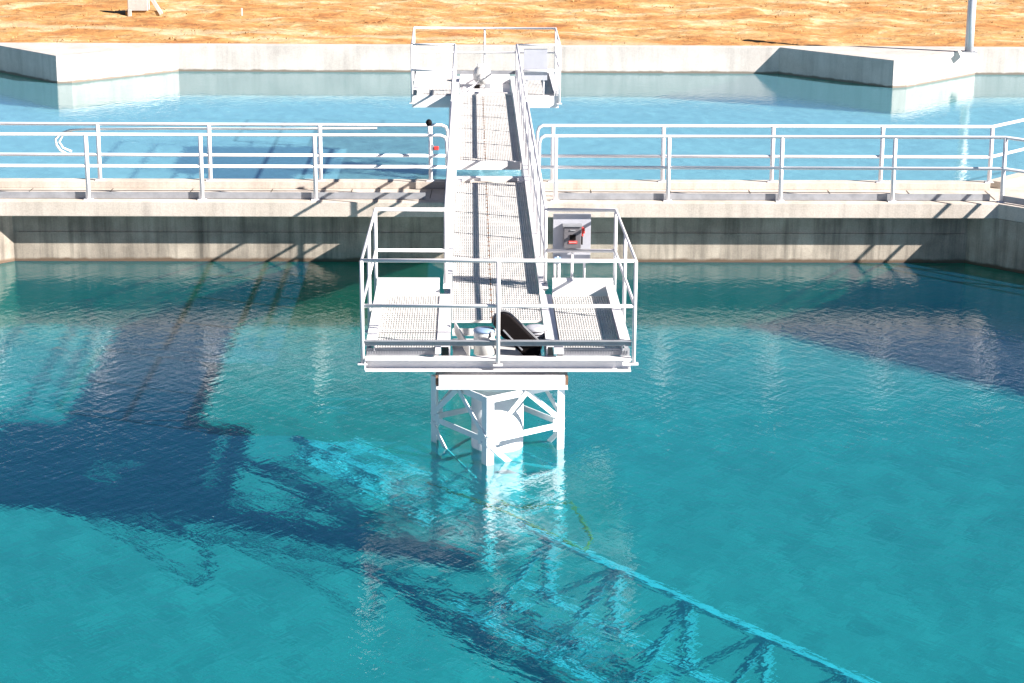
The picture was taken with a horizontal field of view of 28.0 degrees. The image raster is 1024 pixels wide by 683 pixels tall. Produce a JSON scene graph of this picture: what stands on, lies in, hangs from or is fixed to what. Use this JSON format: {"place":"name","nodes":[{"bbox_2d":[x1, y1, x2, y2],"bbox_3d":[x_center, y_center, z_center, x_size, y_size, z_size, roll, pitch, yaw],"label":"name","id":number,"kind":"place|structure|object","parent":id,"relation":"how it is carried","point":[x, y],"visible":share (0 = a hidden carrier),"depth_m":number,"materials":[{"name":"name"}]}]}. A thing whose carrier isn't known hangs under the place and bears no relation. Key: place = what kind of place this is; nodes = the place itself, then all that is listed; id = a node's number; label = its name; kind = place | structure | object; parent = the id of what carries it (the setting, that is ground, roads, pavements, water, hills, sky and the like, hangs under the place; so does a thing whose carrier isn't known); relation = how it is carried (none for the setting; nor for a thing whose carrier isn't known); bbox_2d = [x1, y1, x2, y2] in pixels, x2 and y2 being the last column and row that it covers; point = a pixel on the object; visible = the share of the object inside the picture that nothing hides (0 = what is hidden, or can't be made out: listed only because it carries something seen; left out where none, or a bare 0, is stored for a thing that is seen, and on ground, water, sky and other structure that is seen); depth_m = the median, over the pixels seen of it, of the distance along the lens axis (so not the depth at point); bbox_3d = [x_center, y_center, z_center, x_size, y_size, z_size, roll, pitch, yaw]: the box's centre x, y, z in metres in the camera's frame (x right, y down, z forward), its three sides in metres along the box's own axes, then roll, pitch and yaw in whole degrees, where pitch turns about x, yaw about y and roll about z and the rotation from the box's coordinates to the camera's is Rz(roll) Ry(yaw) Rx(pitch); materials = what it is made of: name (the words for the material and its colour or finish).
{"place":"outdoors","nodes":[
{"label":"outdoors","id":0,"kind":"place"},
{"bbox_2d":[0,261,1023,682],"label":"water","id":1,"kind":"structure","parent":0,"point":[230,471],"depth_m":23.09,"materials":[{"name":"teal liquid"}]},
{"bbox_2d":[0,71,1023,180],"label":"water","id":2,"kind":"structure","parent":0,"point":[385,97],"depth_m":48.14,"materials":[{"name":"blue liquid"}]},
{"bbox_2d":[0,0,1023,46],"bbox_3d":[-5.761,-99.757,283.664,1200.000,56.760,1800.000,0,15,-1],"label":"ground","id":3,"kind":"structure","parent":0,"point":[708,26],"depth_m":60.40,"materials":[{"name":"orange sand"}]},
{"bbox_2d":[125,0,162,15],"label":"concrete headwall","id":4,"kind":"object","parent":3,"relation":"on","point":[138,7],"visible":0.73,"depth_m":61.25,"materials":[{"name":"white concrete"}]},
{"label":"basin floor","id":5,"kind":"structure","parent":0,"visible":0},
{"bbox_2d":[0,44,178,83],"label":"wall buttress","id":6,"kind":"structure","parent":5,"relation":"on","point":[64,63],"depth_m":54.42,"materials":[{"name":"concrete"}]},
{"bbox_2d":[0,43,1023,74],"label":"basin wall","id":7,"kind":"structure","parent":5,"relation":"on","point":[228,57],"depth_m":55.86,"materials":[{"name":"concrete"}]},
{"bbox_2d":[779,47,976,87],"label":"wall buttress","id":8,"kind":"structure","parent":5,"relation":"on","point":[894,67],"depth_m":54.78,"materials":[{"name":"concrete"}]},
{"bbox_2d":[961,0,976,52],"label":"metal pole","id":9,"kind":"object","parent":8,"relation":"on","point":[970,28],"visible":1,"depth_m":54.90,"materials":[{"name":"white metal"}]},
{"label":"basin floor","id":10,"kind":"structure","parent":0,"visible":0},
{"bbox_2d":[471,390,523,452],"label":"column","id":11,"kind":"structure","parent":10,"relation":"on","point":[513,423],"depth_m":24.33,"materials":[{"name":"white metal"}]},
{"bbox_2d":[430,374,564,465],"bbox_3d":[-0.186,2.478,24.995,1.185,4.230,1.185,-11,19,-35],"label":"drive cage","id":12,"kind":"object","parent":11,"relation":"attached to","point":[488,437],"visible":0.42,"depth_m":24.12,"materials":[{"name":"white paint"}]},
{"bbox_2d":[0,173,1023,273],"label":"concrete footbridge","id":13,"kind":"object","parent":10,"relation":"on","point":[974,222],"visible":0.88,"depth_m":33.83,"materials":[{"name":"grey concrete"}]},
{"bbox_2d":[0,132,447,200],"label":"guard railing","id":14,"kind":"object","parent":13,"relation":"on","point":[201,166],"visible":0.91,"depth_m":33.17,"materials":[{"name":"metal"}]},
{"bbox_2d":[426,119,431,134],"bbox_3d":[-1.343,-3.452,33.147,0.100,0.285,0.100,0,15,-1],"label":"marker light","id":15,"kind":"object","parent":14,"relation":"attached to","point":[428,122],"visible":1,"depth_m":33.10,"materials":[{"name":"paint"}]},
{"bbox_2d":[431,144,438,150],"bbox_3d":[-1.249,-3.140,33.229,0.128,0.100,0.070,0,15,-1],"label":"latch","id":16,"kind":"object","parent":14,"relation":"attached to","point":[433,147],"visible":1,"depth_m":33.20,"materials":[{"name":"red paint"}]},
{"bbox_2d":[0,122,448,181],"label":"guard railing","id":17,"kind":"object","parent":13,"relation":"on","point":[210,155],"visible":0.86,"depth_m":34.16,"materials":[{"name":"metal"}]},
{"bbox_2d":[54,127,376,152],"bbox_3d":[-4.947,-3.358,34.295,5.378,0.479,0.086,0,15,-1],"label":"hose","id":18,"kind":"object","parent":17,"relation":"attached to","point":[184,128],"visible":0.95,"depth_m":34.21,"materials":[{"name":"white plastic"}]},
{"bbox_2d":[450,44,527,175],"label":"access walkway","id":19,"kind":"structure","parent":13,"relation":"on","point":[500,138],"depth_m":38.69,"materials":[{"name":"white paint"}]},
{"bbox_2d":[409,27,561,107],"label":"drive platform","id":20,"kind":"structure","parent":19,"relation":"attached to","point":[430,87],"depth_m":44.50,"materials":[{"name":"white paint"}]},
{"bbox_2d":[463,63,497,91],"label":"drive unit","id":21,"kind":"object","parent":20,"relation":"on","point":[481,74],"visible":0.98,"depth_m":44.86,"materials":[{"name":"white paint"}]},
{"bbox_2d":[524,49,546,94],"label":"control panel","id":22,"kind":"object","parent":20,"relation":"attached to","point":[536,59],"visible":0.78,"depth_m":43.16,"materials":[{"name":"white paint"}]},
{"bbox_2d":[437,101,557,355],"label":"access walkway","id":23,"kind":"structure","parent":13,"relation":"on","point":[511,214],"depth_m":28.99,"materials":[{"name":"white paint"}]},
{"bbox_2d":[358,208,637,389],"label":"drive platform","id":24,"kind":"structure","parent":23,"relation":"attached to","point":[580,345],"depth_m":24.10,"materials":[{"name":"white paint"}]},
{"bbox_2d":[473,310,546,355],"bbox_3d":[-0.017,-0.122,24.618,0.900,0.581,0.645,0,15,-1],"label":"drive unit","id":25,"kind":"object","parent":24,"relation":"on","point":[512,327],"visible":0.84,"depth_m":24.39,"materials":[{"name":"metal"}]},
{"bbox_2d":[553,214,590,277],"bbox_3d":[0.778,-1.111,26.699,0.490,1.105,0.206,0,15,-1],"label":"control panel","id":26,"kind":"object","parent":24,"relation":"attached to","point":[571,231],"visible":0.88,"depth_m":26.64,"materials":[{"name":"white paint"}]},
{"bbox_2d":[536,118,1023,182],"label":"guard railing","id":27,"kind":"object","parent":13,"relation":"on","point":[881,156],"visible":0.88,"depth_m":34.36,"materials":[{"name":"metal"}]},
{"bbox_2d":[538,134,1023,202],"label":"guard railing","id":28,"kind":"object","parent":13,"relation":"on","point":[781,167],"visible":0.95,"depth_m":33.35,"materials":[{"name":"metal"}]}
]}

